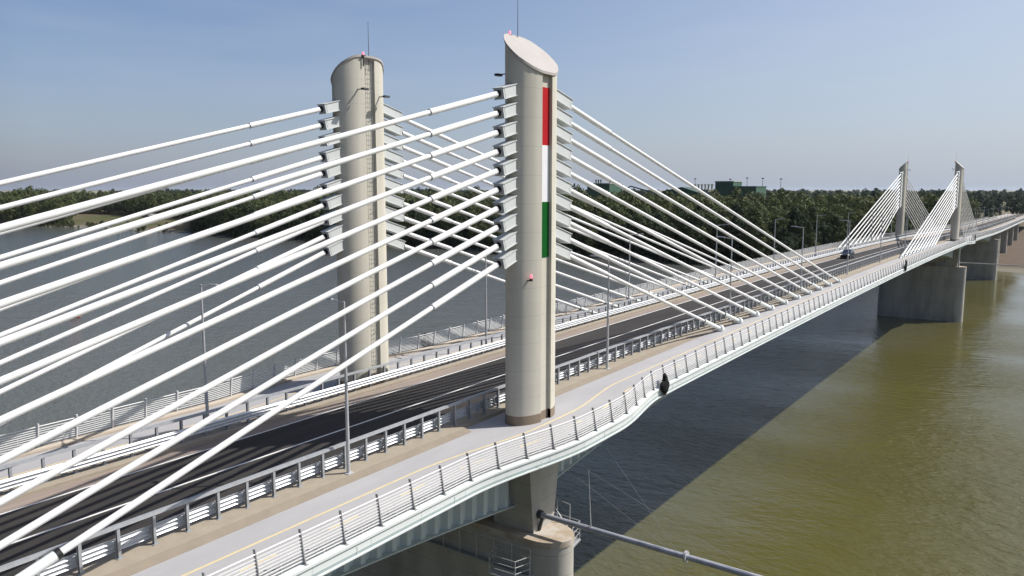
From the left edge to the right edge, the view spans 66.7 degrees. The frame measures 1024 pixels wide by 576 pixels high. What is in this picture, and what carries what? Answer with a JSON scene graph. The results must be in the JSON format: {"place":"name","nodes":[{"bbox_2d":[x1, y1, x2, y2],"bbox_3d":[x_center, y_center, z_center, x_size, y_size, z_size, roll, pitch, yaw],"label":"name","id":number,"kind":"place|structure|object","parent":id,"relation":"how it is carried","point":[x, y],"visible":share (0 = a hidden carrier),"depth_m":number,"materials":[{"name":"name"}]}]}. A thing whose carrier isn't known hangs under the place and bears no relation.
{"place":"outdoors","nodes":[
{"label":"outdoors","id":0,"kind":"place"},
{"bbox_2d":[0,227,1023,575],"bbox_3d":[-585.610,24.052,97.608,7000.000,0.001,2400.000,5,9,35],"label":"river water","id":1,"kind":"structure","parent":0,"point":[858,435],"depth_m":129.22,"materials":[{"name":"liquid"}]},
{"bbox_2d":[345,462,573,575],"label":"bridge pier","id":2,"kind":"structure","parent":1,"relation":"in","point":[550,544],"depth_m":44.98,"materials":[{"name":"concrete"}]},
{"bbox_2d":[317,36,405,386],"bbox_3d":[-9.608,-4.813,52.039,2.830,24.829,7.528,5,9,35],"label":"bridge pylon","id":3,"kind":"object","parent":2,"relation":"on","point":[356,102],"visible":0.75,"depth_m":50.88,"materials":[{"name":"concrete"}]},
{"bbox_2d":[0,156,278,235],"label":"stay cable","id":4,"kind":"object","parent":3,"relation":"attached to","point":[24,227],"visible":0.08,"depth_m":36.58,"materials":[{"name":"paint"}]},
{"bbox_2d":[0,107,320,185],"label":"stay cable","id":5,"kind":"object","parent":3,"relation":"attached to","point":[152,148],"visible":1,"depth_m":39.75,"materials":[{"name":"paint"}]},
{"bbox_2d":[0,123,320,210],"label":"stay cable","id":6,"kind":"object","parent":3,"relation":"attached to","point":[152,168],"visible":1,"depth_m":39.84,"materials":[{"name":"paint"}]},
{"bbox_2d":[0,156,321,260],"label":"stay cable","id":7,"kind":"object","parent":3,"relation":"attached to","point":[152,210],"visible":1,"depth_m":39.99,"materials":[{"name":"paint"}]},
{"bbox_2d":[0,172,322,285],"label":"stay cable","id":8,"kind":"object","parent":3,"relation":"attached to","point":[151,231],"visible":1,"depth_m":40.06,"materials":[{"name":"paint"}]},
{"bbox_2d":[0,188,322,311],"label":"stay cable","id":9,"kind":"object","parent":3,"relation":"attached to","point":[49,292],"visible":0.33,"depth_m":36.98,"materials":[{"name":"paint"}]},
{"bbox_2d":[0,203,323,337],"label":"stay cable","id":10,"kind":"object","parent":3,"relation":"attached to","point":[157,272],"visible":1,"depth_m":40.32,"materials":[{"name":"paint"}]},
{"bbox_2d":[0,222,323,365],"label":"stay cable","id":11,"kind":"object","parent":3,"relation":"attached to","point":[121,309],"visible":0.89,"depth_m":39.84,"materials":[{"name":"paint"}]},
{"bbox_2d":[0,251,324,425],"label":"stay cable","id":12,"kind":"object","parent":3,"relation":"attached to","point":[241,296],"visible":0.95,"depth_m":43.35,"materials":[{"name":"paint"}]},
{"bbox_2d":[0,235,324,394],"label":"stay cable","id":13,"kind":"object","parent":3,"relation":"attached to","point":[94,347],"visible":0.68,"depth_m":37.81,"materials":[{"name":"paint"}]},
{"bbox_2d":[404,244,601,314],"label":"stay cable","id":14,"kind":"object","parent":3,"relation":"attached to","point":[427,254],"visible":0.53,"depth_m":61.85,"materials":[{"name":"paint"}]},
{"bbox_2d":[407,233,628,310],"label":"stay cable","id":15,"kind":"object","parent":3,"relation":"attached to","point":[424,239],"visible":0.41,"depth_m":61.70,"materials":[{"name":"paint"}]},
{"bbox_2d":[404,216,649,304],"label":"stay cable","id":16,"kind":"object","parent":3,"relation":"attached to","point":[415,222],"visible":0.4,"depth_m":62.81,"materials":[{"name":"paint"}]},
{"bbox_2d":[403,202,666,299],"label":"stay cable","id":17,"kind":"object","parent":3,"relation":"attached to","point":[429,213],"visible":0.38,"depth_m":62.13,"materials":[{"name":"paint"}]},
{"bbox_2d":[403,189,675,292],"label":"stay cable","id":18,"kind":"object","parent":3,"relation":"attached to","point":[420,196],"visible":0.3,"depth_m":62.99,"materials":[{"name":"paint"}]},
{"bbox_2d":[403,174,694,287],"bbox_3d":[8.306,-3.799,77.506,0.720,14.234,54.460,5,9,36],"label":"stay cable","id":19,"kind":"object","parent":3,"relation":"attached to","point":[425,184],"visible":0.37,"depth_m":62.47,"materials":[{"name":"paint"}]},
{"bbox_2d":[403,160,709,283],"bbox_3d":[9.765,-4.552,79.478,0.720,15.225,59.492,5,9,36],"label":"stay cable","id":20,"kind":"object","parent":3,"relation":"attached to","point":[427,171],"visible":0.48,"depth_m":63.09,"materials":[{"name":"paint"}]},
{"bbox_2d":[402,145,728,282],"bbox_3d":[11.224,-5.304,81.450,0.720,16.218,64.525,5,9,36],"label":"stay cable","id":21,"kind":"object","parent":3,"relation":"attached to","point":[419,154],"visible":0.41,"depth_m":63.20,"materials":[{"name":"paint"}]},
{"bbox_2d":[402,131,729,275],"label":"stay cable","id":22,"kind":"object","parent":3,"relation":"attached to","point":[422,141],"visible":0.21,"depth_m":76.36,"materials":[{"name":"paint"}]},
{"bbox_2d":[402,116,747,273],"bbox_3d":[14.141,-6.803,85.395,0.720,18.212,74.592,5,9,36],"label":"stay cable","id":23,"kind":"object","parent":3,"relation":"attached to","point":[424,128],"visible":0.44,"depth_m":63.02,"materials":[{"name":"paint"}]},
{"bbox_2d":[425,527,533,575],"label":"inspection walkway","id":24,"kind":"structure","parent":2,"relation":"attached to","point":[500,569],"depth_m":44.40,"materials":[{"name":"metal"}]},
{"bbox_2d":[0,214,1023,575],"bbox_3d":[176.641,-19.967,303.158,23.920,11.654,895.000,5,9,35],"label":"bridge deck","id":25,"kind":"structure","parent":2,"relation":"on","point":[480,496],"depth_m":39.93,"materials":[{"name":"concrete"}]},
{"bbox_2d":[200,284,218,432],"bbox_3d":[-16.128,3.816,41.797,1.700,8.220,0.400,5,9,35],"label":"street lamp","id":26,"kind":"object","parent":25,"relation":"on","point":[205,369],"visible":0.75,"depth_m":42.10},
{"bbox_2d":[327,297,354,474],"bbox_3d":[-8.170,4.526,36.244,1.700,8.220,0.400,5,9,35],"label":"street lamp","id":27,"kind":"object","parent":25,"relation":"on","point":[348,471],"visible":0.93,"depth_m":35.93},
{"bbox_2d":[485,250,497,350],"bbox_3d":[-1.563,1.033,62.087,1.700,8.220,0.400,5,9,35],"label":"street lamp","id":28,"kind":"object","parent":25,"relation":"on","point":[486,304],"visible":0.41,"depth_m":62.45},
{"bbox_2d":[0,216,987,454],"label":"pedestrian railing","id":29,"kind":"object","parent":25,"relation":"on","point":[253,377],"visible":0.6,"depth_m":56.04,"materials":[{"name":"metal"}]},
{"bbox_2d":[0,217,996,491],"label":"guardrail","id":30,"kind":"object","parent":25,"relation":"on","point":[10,483],"visible":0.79,"depth_m":49.65,"materials":[{"name":"metal"}]},
{"bbox_2d":[0,214,1011,479],"bbox_3d":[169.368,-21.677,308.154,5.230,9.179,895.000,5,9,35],"label":"walkway","id":31,"kind":"structure","parent":25,"relation":"on","point":[62,458],"depth_m":48.99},
{"bbox_2d":[0,275,739,479],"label":"guardrail","id":32,"kind":"object","parent":31,"relation":"on","point":[264,403],"visible":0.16,"depth_m":46.33,"materials":[{"name":"metal"}]},
{"bbox_2d":[0,217,1014,575],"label":"guardrail","id":33,"kind":"object","parent":25,"relation":"on","point":[118,543],"visible":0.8,"depth_m":36.04,"materials":[{"name":"metal"}]},
{"bbox_2d":[0,214,1015,512],"bbox_3d":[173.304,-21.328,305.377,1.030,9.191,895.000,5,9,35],"label":"gutter","id":34,"kind":"object","parent":25,"relation":"on","point":[46,494],"visible":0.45,"depth_m":46.13,"materials":[{"name":"metal"}]},
{"bbox_2d":[0,214,1023,575],"bbox_3d":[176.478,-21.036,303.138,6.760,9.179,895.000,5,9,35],"label":"road asphalt","id":35,"kind":"structure","parent":25,"relation":"on","point":[144,480],"depth_m":41.38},
{"bbox_2d":[0,224,979,514],"bbox_3d":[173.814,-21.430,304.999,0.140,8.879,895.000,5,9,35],"label":"road marking","id":36,"kind":"object","parent":35,"relation":"on","point":[332,410],"visible":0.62,"depth_m":45.37,"materials":[{"name":"white paint"}]},
{"bbox_2d":[12,215,1017,543],"bbox_3d":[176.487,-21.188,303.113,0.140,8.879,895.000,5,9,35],"label":"road marking","id":37,"kind":"object","parent":35,"relation":"on","point":[342,429],"visible":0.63,"depth_m":41.08,"materials":[{"name":"white paint"}]},
{"bbox_2d":[55,215,1023,575],"bbox_3d":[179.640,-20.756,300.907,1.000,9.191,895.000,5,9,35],"label":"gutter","id":38,"kind":"object","parent":25,"relation":"on","point":[353,459],"visible":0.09,"depth_m":35.69,"materials":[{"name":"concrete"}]},
{"bbox_2d":[131,217,1023,575],"bbox_3d":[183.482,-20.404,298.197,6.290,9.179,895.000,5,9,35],"label":"walkway","id":39,"kind":"structure","parent":25,"relation":"on","point":[491,431],"depth_m":38.01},
{"bbox_2d":[492,11,572,425],"bbox_3d":[1.050,-3.851,44.519,2.830,24.829,7.528,5,9,35],"label":"bridge pylon","id":40,"kind":"object","parent":39,"relation":"on","point":[532,149],"visible":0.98,"depth_m":43.09,"materials":[{"name":"concrete"}]},
{"bbox_2d":[0,244,498,549],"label":"stay cable","id":41,"kind":"object","parent":40,"relation":"attached to","point":[60,509],"visible":1,"depth_m":28.79,"materials":[{"name":"paint"}]},
{"bbox_2d":[0,225,498,506],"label":"stay cable","id":42,"kind":"object","parent":40,"relation":"attached to","point":[56,471],"visible":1,"depth_m":28.64,"materials":[{"name":"paint"}]},
{"bbox_2d":[0,206,498,464],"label":"stay cable","id":43,"kind":"object","parent":40,"relation":"attached to","point":[47,436],"visible":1,"depth_m":28.52,"materials":[{"name":"paint"}]},
{"bbox_2d":[0,188,498,424],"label":"stay cable","id":44,"kind":"object","parent":40,"relation":"attached to","point":[45,399],"visible":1,"depth_m":28.36,"materials":[{"name":"paint"}]},
{"bbox_2d":[0,91,498,232],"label":"stay cable","id":45,"kind":"object","parent":40,"relation":"attached to","point":[40,217],"visible":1,"depth_m":27.80,"materials":[{"name":"paint"}]},
{"bbox_2d":[0,169,498,385],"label":"stay cable","id":46,"kind":"object","parent":40,"relation":"attached to","point":[39,364],"visible":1,"depth_m":28.23,"materials":[{"name":"paint"}]},
{"bbox_2d":[0,111,498,270],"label":"stay cable","id":47,"kind":"object","parent":40,"relation":"attached to","point":[38,254],"visible":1,"depth_m":27.90,"materials":[{"name":"paint"}]},
{"bbox_2d":[0,130,498,308],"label":"stay cable","id":48,"kind":"object","parent":40,"relation":"attached to","point":[39,290],"visible":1,"depth_m":28.02,"materials":[{"name":"paint"}]},
{"bbox_2d":[0,149,498,346],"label":"stay cable","id":49,"kind":"object","parent":40,"relation":"attached to","point":[34,329],"visible":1,"depth_m":28.12,"materials":[{"name":"paint"}]},
{"bbox_2d":[15,263,498,575],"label":"stay cable","id":50,"kind":"object","parent":40,"relation":"attached to","point":[45,562],"visible":1,"depth_m":29.14,"materials":[{"name":"paint"}]},
{"bbox_2d":[570,254,724,331],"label":"stay cable","id":51,"kind":"object","parent":40,"relation":"attached to","point":[720,328],"visible":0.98,"depth_m":56.37,"materials":[{"name":"paint"}]},
{"bbox_2d":[570,238,742,323],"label":"stay cable","id":52,"kind":"object","parent":40,"relation":"attached to","point":[738,320],"visible":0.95,"depth_m":57.05,"materials":[{"name":"paint"}]},
{"bbox_2d":[570,222,759,316],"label":"stay cable","id":53,"kind":"object","parent":40,"relation":"attached to","point":[607,241],"visible":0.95,"depth_m":57.67,"materials":[{"name":"paint"}]},
{"bbox_2d":[570,205,774,309],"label":"stay cable","id":54,"kind":"object","parent":40,"relation":"attached to","point":[603,224],"visible":0.95,"depth_m":58.35,"materials":[{"name":"paint"}]},
{"bbox_2d":[571,189,787,304],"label":"stay cable","id":55,"kind":"object","parent":40,"relation":"attached to","point":[610,211],"visible":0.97,"depth_m":58.55,"materials":[{"name":"paint"}]},
{"bbox_2d":[571,172,800,299],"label":"stay cable","id":56,"kind":"object","parent":40,"relation":"attached to","point":[603,192],"visible":0.94,"depth_m":58.78,"materials":[{"name":"paint"}]},
{"bbox_2d":[571,156,811,294],"bbox_3d":[20.372,-3.595,71.995,0.720,15.225,59.492,5,9,34],"label":"stay cable","id":57,"kind":"object","parent":40,"relation":"attached to","point":[597,172],"visible":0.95,"depth_m":59.09,"materials":[{"name":"paint"}]},
{"bbox_2d":[571,139,822,289],"bbox_3d":[21.831,-4.347,73.967,0.720,16.218,64.525,5,9,34],"label":"stay cable","id":58,"kind":"object","parent":40,"relation":"attached to","point":[578,145],"visible":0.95,"depth_m":59.31,"materials":[{"name":"paint"}]},
{"bbox_2d":[571,122,831,286],"bbox_3d":[23.291,-5.097,75.939,0.720,17.214,69.558,5,9,35],"label":"stay cable","id":59,"kind":"object","parent":40,"relation":"attached to","point":[576,127],"visible":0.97,"depth_m":59.62,"materials":[{"name":"paint"}]},
{"bbox_2d":[571,105,840,282],"bbox_3d":[24.750,-5.846,77.911,0.720,18.212,74.592,5,9,35],"label":"stay cable","id":60,"kind":"object","parent":40,"relation":"attached to","point":[588,118],"visible":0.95,"depth_m":59.70,"materials":[{"name":"paint"}]},
{"bbox_2d":[182,232,985,575],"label":"path marking","id":61,"kind":"object","parent":39,"relation":"on","point":[468,452],"visible":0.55,"depth_m":37.58,"materials":[{"name":"yellow paint"}]},
{"bbox_2d":[950,153,964,240],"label":"bridge pylon","id":62,"kind":"object","parent":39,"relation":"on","point":[956,217],"visible":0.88,"depth_m":210.07,"materials":[{"name":"concrete"}]},
{"bbox_2d":[590,255,610,368],"bbox_3d":[6.395,1.743,56.533,1.700,8.220,0.400,5,9,35],"label":"street lamp","id":63,"kind":"object","parent":25,"relation":"on","point":[607,347],"visible":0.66,"depth_m":56.26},
{"bbox_2d":[202,218,1023,575],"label":"pedestrian railing","id":64,"kind":"object","parent":25,"relation":"on","point":[640,390],"visible":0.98,"depth_m":37.31,"materials":[{"name":"metal"}]},
{"bbox_2d":[660,373,669,394],"bbox_3d":[10.137,6.371,51.436,0.240,1.540,1.320,5,9,35],"label":"wrapped sign","id":65,"kind":"object","parent":64,"relation":"attached to","point":[664,385],"visible":1,"depth_m":51.22,"materials":[{"name":"plastic"}]},
{"bbox_2d":[536,443,761,575],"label":"signal boom","id":66,"kind":"object","parent":2,"relation":"attached to","point":[685,556],"visible":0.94,"depth_m":40.70,"materials":[{"name":"metal"}]},
{"bbox_2d":[877,247,966,321],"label":"bridge pier","id":67,"kind":"structure","parent":1,"relation":"in","point":[930,292],"depth_m":215.79,"materials":[{"name":"concrete"}]},
{"bbox_2d":[895,154,910,238],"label":"bridge pylon","id":68,"kind":"object","parent":67,"relation":"on","point":[900,218],"visible":0.92,"depth_m":217.78,"materials":[{"name":"concrete"}]},
{"bbox_2d":[942,239,999,279],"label":"bridge pier","id":69,"kind":"structure","parent":1,"relation":"in","point":[981,252],"depth_m":311.30,"materials":[{"name":"concrete"}]},
{"bbox_2d":[0,190,1023,272],"bbox_3d":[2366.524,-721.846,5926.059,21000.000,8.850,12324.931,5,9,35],"label":"river bank ground","id":70,"kind":"structure","parent":0,"point":[1013,254],"depth_m":661.71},
{"bbox_2d":[204,203,222,234],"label":"riverside tree","id":71,"kind":"object","parent":70,"relation":"on","point":[211,216],"visible":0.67,"depth_m":608.87,"materials":[{"name":"green plant"}]},
{"bbox_2d":[222,207,238,234],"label":"riverside tree","id":72,"kind":"object","parent":70,"relation":"on","point":[228,218],"visible":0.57,"depth_m":593.22,"materials":[{"name":"green plant"}]},
{"bbox_2d":[310,210,321,237],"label":"riverside tree","id":73,"kind":"object","parent":70,"relation":"on","point":[314,215],"visible":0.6,"depth_m":544.71,"materials":[{"name":"green plant"}]},
{"bbox_2d":[7,220,776,264],"bbox_3d":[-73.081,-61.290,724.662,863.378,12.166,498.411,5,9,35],"label":"bank scrub","id":74,"kind":"object","parent":70,"relation":"on","point":[307,236],"visible":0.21,"depth_m":478.44,"materials":[{"name":"green plant"}]},
{"bbox_2d":[398,213,416,243],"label":"riverside tree","id":75,"kind":"object","parent":70,"relation":"on","point":[407,239],"visible":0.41,"depth_m":491.04,"materials":[{"name":"green plant"}]},
{"bbox_2d":[0,183,982,245],"bbox_3d":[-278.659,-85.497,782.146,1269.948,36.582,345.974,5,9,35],"label":"trees","id":76,"kind":"object","parent":70,"relation":"on","point":[781,203],"visible":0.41,"depth_m":516.03,"materials":[{"name":"green plant"}]},
{"bbox_2d":[0,187,1023,217],"bbox_3d":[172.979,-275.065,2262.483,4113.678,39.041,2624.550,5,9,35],"label":"distant woods","id":77,"kind":"object","parent":70,"relation":"on","point":[992,201],"visible":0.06,"depth_m":1134.97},
{"bbox_2d":[565,203,587,250],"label":"riverside tree","id":78,"kind":"object","parent":70,"relation":"on","point":[573,214],"visible":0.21,"depth_m":428.57,"materials":[{"name":"green plant"}]},
{"bbox_2d":[578,219,598,253],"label":"riverside tree","id":79,"kind":"object","parent":70,"relation":"on","point":[589,241],"visible":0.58,"depth_m":414.31,"materials":[{"name":"green plant"}]},
{"bbox_2d":[587,180,622,197],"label":"factory block","id":80,"kind":"structure","parent":70,"relation":"on","point":[610,187],"depth_m":833.47,"materials":[{"name":"metal"}]},
{"bbox_2d":[600,220,620,254],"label":"riverside tree","id":81,"kind":"object","parent":70,"relation":"on","point":[616,239],"visible":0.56,"depth_m":412.05,"materials":[{"name":"green plant"}]},
{"bbox_2d":[598,203,627,243],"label":"riverside tree","id":82,"kind":"object","parent":70,"relation":"on","point":[613,217],"visible":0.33,"depth_m":423.72,"materials":[{"name":"green plant"}]},
{"bbox_2d":[647,219,668,260],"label":"riverside tree","id":83,"kind":"object","parent":70,"relation":"on","point":[658,230],"visible":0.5,"depth_m":393.34,"materials":[{"name":"green plant"}]},
{"bbox_2d":[658,221,680,261],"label":"riverside tree","id":84,"kind":"object","parent":70,"relation":"on","point":[671,234],"visible":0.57,"depth_m":384.17,"materials":[{"name":"green plant"}]},
{"bbox_2d":[675,223,690,260],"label":"riverside tree","id":85,"kind":"object","parent":70,"relation":"on","point":[685,227],"visible":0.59,"depth_m":383.16,"materials":[{"name":"green plant"}]},
{"bbox_2d":[660,187,705,196],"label":"factory shed","id":86,"kind":"structure","parent":70,"relation":"on","point":[689,190],"depth_m":756.06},
{"bbox_2d":[668,210,698,252],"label":"riverside tree","id":87,"kind":"object","parent":70,"relation":"on","point":[684,215],"visible":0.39,"depth_m":384.89,"materials":[{"name":"green plant"}]},
{"bbox_2d":[684,228,705,262],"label":"riverside tree","id":88,"kind":"object","parent":70,"relation":"on","point":[691,244],"visible":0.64,"depth_m":377.12,"materials":[{"name":"green plant"}]},
{"bbox_2d":[685,210,712,247],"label":"riverside tree","id":89,"kind":"object","parent":70,"relation":"on","point":[696,219],"visible":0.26,"depth_m":383.43,"materials":[{"name":"green plant"}]},
{"bbox_2d":[687,222,718,257],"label":"riverside tree","id":90,"kind":"object","parent":70,"relation":"on","point":[703,239],"visible":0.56,"depth_m":376.84,"materials":[{"name":"green plant"}]},
{"bbox_2d":[711,210,732,255],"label":"riverside tree","id":91,"kind":"object","parent":70,"relation":"on","point":[724,214],"visible":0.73,"depth_m":373.38,"materials":[{"name":"green plant"}]},
{"bbox_2d":[715,181,742,197],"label":"factory tower","id":92,"kind":"structure","parent":70,"relation":"on","point":[723,188],"depth_m":752.42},
{"bbox_2d":[726,237,741,261],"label":"riverside tree","id":93,"kind":"object","parent":70,"relation":"on","point":[735,255],"visible":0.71,"depth_m":367.93,"materials":[{"name":"green plant"}]},
{"bbox_2d":[729,203,745,255],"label":"riverside tree","id":94,"kind":"object","parent":70,"relation":"on","point":[734,220],"visible":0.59,"depth_m":373.04,"materials":[{"name":"green plant"}]},
{"bbox_2d":[733,186,766,199],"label":"factory annex","id":95,"kind":"object","parent":70,"relation":"on","point":[756,189],"visible":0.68,"depth_m":735.85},
{"bbox_2d":[739,215,768,257],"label":"riverside tree","id":96,"kind":"object","parent":70,"relation":"on","point":[748,240],"visible":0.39,"depth_m":366.30,"materials":[{"name":"green plant"}]},
{"bbox_2d":[747,211,767,261],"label":"riverside tree","id":97,"kind":"object","parent":70,"relation":"on","point":[757,219],"visible":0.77,"depth_m":355.23,"materials":[{"name":"green plant"}]},
{"bbox_2d":[754,230,777,260],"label":"riverside tree","id":98,"kind":"object","parent":70,"relation":"on","point":[767,238],"visible":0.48,"depth_m":358.22,"materials":[{"name":"green plant"}]},
{"bbox_2d":[766,216,786,256],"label":"riverside tree","id":99,"kind":"object","parent":70,"relation":"on","point":[772,225],"visible":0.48,"depth_m":364.10,"materials":[{"name":"green plant"}]},
{"bbox_2d":[770,237,798,259],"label":"riverside tree","id":100,"kind":"object","parent":70,"relation":"on","point":[787,244],"visible":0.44,"depth_m":350.44,"materials":[{"name":"green plant"}]},
{"bbox_2d":[775,227,793,256],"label":"riverside tree","id":101,"kind":"object","parent":70,"relation":"on","point":[784,232],"visible":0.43,"depth_m":357.92,"materials":[{"name":"green plant"}]},
{"bbox_2d":[786,207,800,248],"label":"riverside tree","id":102,"kind":"object","parent":70,"relation":"on","point":[794,215],"visible":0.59,"depth_m":361.43,"materials":[{"name":"green plant"}]},
{"bbox_2d":[787,212,815,254],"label":"riverside tree","id":103,"kind":"object","parent":70,"relation":"on","point":[801,221],"visible":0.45,"depth_m":367.72,"materials":[{"name":"green plant"}]},
{"bbox_2d":[798,232,820,252],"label":"riverside tree","id":104,"kind":"object","parent":70,"relation":"on","point":[811,240],"visible":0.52,"depth_m":356.71,"materials":[{"name":"green plant"}]},
{"bbox_2d":[803,207,821,246],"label":"riverside tree","id":105,"kind":"object","parent":70,"relation":"on","point":[813,214],"visible":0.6,"depth_m":360.78,"materials":[{"name":"green plant"}]},
{"bbox_2d":[809,221,832,250],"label":"riverside tree","id":106,"kind":"object","parent":70,"relation":"on","point":[822,231],"visible":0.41,"depth_m":365.43,"materials":[{"name":"green plant"}]},
{"bbox_2d":[831,216,846,246],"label":"riverside tree","id":107,"kind":"object","parent":70,"relation":"on","point":[839,221],"visible":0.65,"depth_m":364.25,"materials":[{"name":"green plant"}]},
{"bbox_2d":[999,229,1008,252],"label":"bridge pier","id":108,"kind":"structure","parent":70,"relation":"on","point":[1003,241],"depth_m":394.80,"materials":[{"name":"concrete"}]},
{"bbox_2d":[0,0,1023,190],"label":"sky","id":109,"kind":"structure","parent":0,"point":[794,95],"materials":[{"name":"blue"}]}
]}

